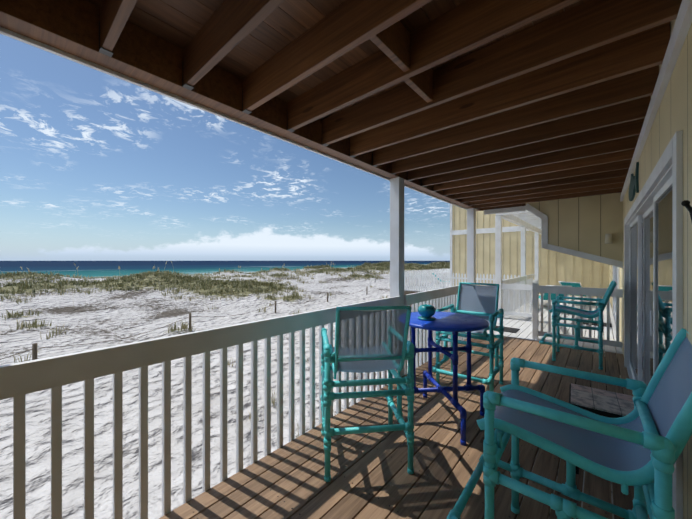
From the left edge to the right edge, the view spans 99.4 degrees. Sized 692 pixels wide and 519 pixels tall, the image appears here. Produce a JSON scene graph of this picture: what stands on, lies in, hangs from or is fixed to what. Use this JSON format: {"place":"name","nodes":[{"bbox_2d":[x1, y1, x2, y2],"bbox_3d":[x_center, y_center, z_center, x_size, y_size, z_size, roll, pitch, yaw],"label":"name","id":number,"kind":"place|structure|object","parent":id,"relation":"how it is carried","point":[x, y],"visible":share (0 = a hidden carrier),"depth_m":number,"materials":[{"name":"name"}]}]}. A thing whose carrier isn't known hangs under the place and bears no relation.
{"place":"outdoors","nodes":[
{"label":"outdoors","id":0,"kind":"place"},
{"bbox_2d":[0,261,449,277],"bbox_3d":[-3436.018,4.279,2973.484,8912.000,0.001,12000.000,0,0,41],"label":"sea","id":1,"kind":"structure","parent":0,"point":[98,268],"depth_m":210.57,"materials":[{"name":"blue liquid"}]},
{"bbox_2d":[0,34,449,260],"label":"sky","id":2,"kind":"structure","parent":0,"point":[95,165],"materials":[{"name":"blue"}]},
{"bbox_2d":[0,263,642,518],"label":"sand dunes","id":3,"kind":"structure","parent":0,"point":[93,317],"depth_m":6.39,"materials":[{"name":"white sand"}]},
{"bbox_2d":[0,287,367,359],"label":"fence","id":4,"kind":"object","parent":3,"relation":"on","point":[34,351],"visible":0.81,"depth_m":9.00,"materials":[{"name":"brown wood"}]},
{"bbox_2d":[0,261,449,436],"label":"sea oats","id":5,"kind":"object","parent":3,"relation":"on","point":[220,283],"visible":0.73,"depth_m":22.78,"materials":[{"name":"green plant"}]},
{"bbox_2d":[0,177,622,518],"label":"porch posts and railings","id":6,"kind":"object","parent":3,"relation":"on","point":[19,381],"visible":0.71,"depth_m":2.02,"materials":[{"name":"white paint"}]},
{"bbox_2d":[404,204,540,290],"bbox_3d":[6.664,-2.321,14.262,8.134,10.300,16.104,0,0,2],"label":"white pergola fence","id":7,"kind":"object","parent":3,"relation":"on","point":[529,220],"visible":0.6,"depth_m":14.13,"materials":[{"name":"white wood"}]},
{"bbox_2d":[404,291,623,393],"bbox_3d":[3.326,2.548,9.880,8.480,1.962,24.600,0,0,41],"label":"deck substructure","id":8,"kind":"object","parent":3,"relation":"on","point":[408,292],"depth_m":5.06,"materials":[{"name":"brown wood"}]},
{"bbox_2d":[159,335,649,518],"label":"brown deck boards","id":9,"kind":"object","parent":8,"relation":"on","point":[291,473],"visible":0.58,"depth_m":2.18,"materials":[{"name":"brown wood"}]},
{"bbox_2d":[320,305,413,481],"bbox_3d":[0.135,0.915,2.364,0.652,1.227,0.907,0,0,-7],"label":"bar chair","id":10,"kind":"object","parent":9,"relation":"on","point":[371,341],"visible":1,"depth_m":2.05,"materials":[{"name":"teal plastic"}]},
{"bbox_2d":[189,351,620,518],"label":"deck screws","id":11,"kind":"object","parent":9,"relation":"on","point":[442,444],"visible":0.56,"depth_m":2.13,"materials":[{"name":"grey metal"}]},
{"bbox_2d":[402,304,488,445],"bbox_3d":[0.932,0.981,2.866,0.836,1.096,0.836,0,0,39],"label":"bar table","id":12,"kind":"object","parent":9,"relation":"on","point":[430,318],"visible":0.81,"depth_m":2.81,"materials":[{"name":"plastic"}]},
{"bbox_2d":[432,282,503,391],"bbox_3d":[1.516,0.915,3.600,0.652,1.227,0.907,0,0,38],"label":"bar chair","id":13,"kind":"object","parent":9,"relation":"on","point":[476,299],"visible":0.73,"depth_m":3.67,"materials":[{"name":"teal plastic"}]},
{"bbox_2d":[447,328,691,518],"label":"bar chair","id":14,"kind":"object","parent":9,"relation":"on","point":[641,446],"visible":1,"depth_m":1.29,"materials":[{"name":"teal plastic"}]},
{"bbox_2d":[539,281,616,369],"bbox_3d":[3.567,0.915,4.540,0.907,1.227,0.652,0,0,41],"label":"bar chair","id":15,"kind":"object","parent":9,"relation":"on","point":[558,308],"visible":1,"depth_m":4.46,"materials":[{"name":"teal plastic"}]},
{"bbox_2d":[569,383,633,473],"bbox_3d":[1.899,1.273,2.148,0.420,0.512,0.420,0,0,38],"label":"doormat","id":16,"kind":"object","parent":9,"relation":"on","point":[605,403],"visible":0.31,"depth_m":2.12,"materials":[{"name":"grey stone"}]},
{"bbox_2d":[404,282,622,353],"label":"white deck boards","id":17,"kind":"object","parent":8,"relation":"on","point":[523,324],"visible":0.17,"depth_m":6.91,"materials":[{"name":"white wood"}]},
{"bbox_2d":[495,322,611,332],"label":"door mats","id":18,"kind":"object","parent":17,"relation":"on","point":[511,330],"depth_m":6.64,"materials":[{"name":"black rubber"}]},
{"bbox_2d":[609,19,691,518],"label":"house wall","id":19,"kind":"structure","parent":3,"relation":"on","point":[673,114],"depth_m":1.34,"materials":[{"name":"yellow wood"}]},
{"bbox_2d":[0,0,681,210],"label":"ceiling joists","id":20,"kind":"object","parent":19,"relation":"attached to","point":[555,107],"depth_m":1.93,"materials":[{"name":"brown wood"}]},
{"bbox_2d":[0,27,466,209],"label":"white fascia","id":21,"kind":"structure","parent":20,"relation":"attached to","point":[24,39],"depth_m":1.88,"materials":[{"name":"paint"}]},
{"bbox_2d":[99,21,477,208],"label":"joist hangers","id":22,"kind":"object","parent":20,"relation":"attached to","point":[110,54],"visible":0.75,"depth_m":2.14,"materials":[{"name":"grey metal"}]},
{"bbox_2d":[86,0,589,119],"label":"ceiling boards","id":23,"kind":"object","parent":20,"relation":"attached to","point":[279,28],"depth_m":1.67,"materials":[{"name":"brown wood"}]},
{"bbox_2d":[526,193,622,267],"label":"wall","id":24,"kind":"structure","parent":19,"relation":"attached to","point":[585,224],"depth_m":5.23,"materials":[{"name":"yellow wood"}]},
{"bbox_2d":[484,203,622,267],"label":"wall trim","id":25,"kind":"structure","parent":24,"relation":"attached to","point":[544,228],"depth_m":5.61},
{"bbox_2d":[605,234,611,243],"bbox_3d":[4.472,-0.371,5.000,0.100,0.170,0.120,0,0,41],"label":"sconce","id":26,"kind":"object","parent":24,"relation":"attached to","point":[608,238],"visible":0.98,"depth_m":4.96,"materials":[{"name":"beige"}]},
{"bbox_2d":[629,162,638,200],"bbox_3d":[3.187,-0.836,3.256,0.018,0.350,1.040,0,0,41],"label":"wall ornament","id":27,"kind":"object","parent":19,"relation":"attached to","point":[634,185],"visible":0.94,"depth_m":3.12,"materials":[{"name":"teal"}]},
{"bbox_2d":[613,0,691,518],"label":"white door frames","id":28,"kind":"structure","parent":19,"relation":"attached to","point":[672,157],"depth_m":1.82,"materials":[{"name":"white wood"}]},
{"bbox_2d":[616,187,671,385],"bbox_3d":[4.544,0.489,4.713,0.043,1.880,8.710,0,0,41],"label":"door glass","id":29,"kind":"object","parent":28,"relation":"in","point":[663,272],"visible":0.35,"depth_m":2.27,"materials":[{"name":"clear glass"}]},
{"bbox_2d":[650,311,651,335],"bbox_3d":[2.478,0.509,2.382,0.010,0.200,0.020,0,0,41],"label":"door handle","id":30,"kind":"object","parent":28,"relation":"attached to","point":[650,323],"visible":1,"depth_m":2.38,"materials":[{"name":"grey metal"}]},
{"bbox_2d":[681,200,691,221],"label":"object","id":31,"kind":"object","parent":19,"relation":"attached to","point":[686,204],"visible":1,"depth_m":0.87,"materials":[{"name":"black metal"}]},
{"bbox_2d":[433,273,602,309],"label":"chaises","id":32,"kind":"object","parent":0,"point":[566,284],"visible":0.35,"depth_m":9.65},
{"bbox_2d":[452,205,608,320],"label":"siding wall","id":33,"kind":"structure","parent":0,"point":[576,270],"depth_m":14.06,"materials":[{"name":"yellow wood"}]},
{"bbox_2d":[458,207,601,297],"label":"wall battens","id":34,"kind":"object","parent":33,"relation":"attached to","point":[516,255],"visible":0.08,"depth_m":14.21,"materials":[{"name":"yellow wood"}]},
{"bbox_2d":[642,223,642,369],"bbox_3d":[4.196,0.279,1.609,3.340,2.500,4.670,0,0,41],"label":"door frame","id":35,"kind":"object","parent":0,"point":[642,296],"depth_m":4.10,"materials":[{"name":"grey"}]}
]}

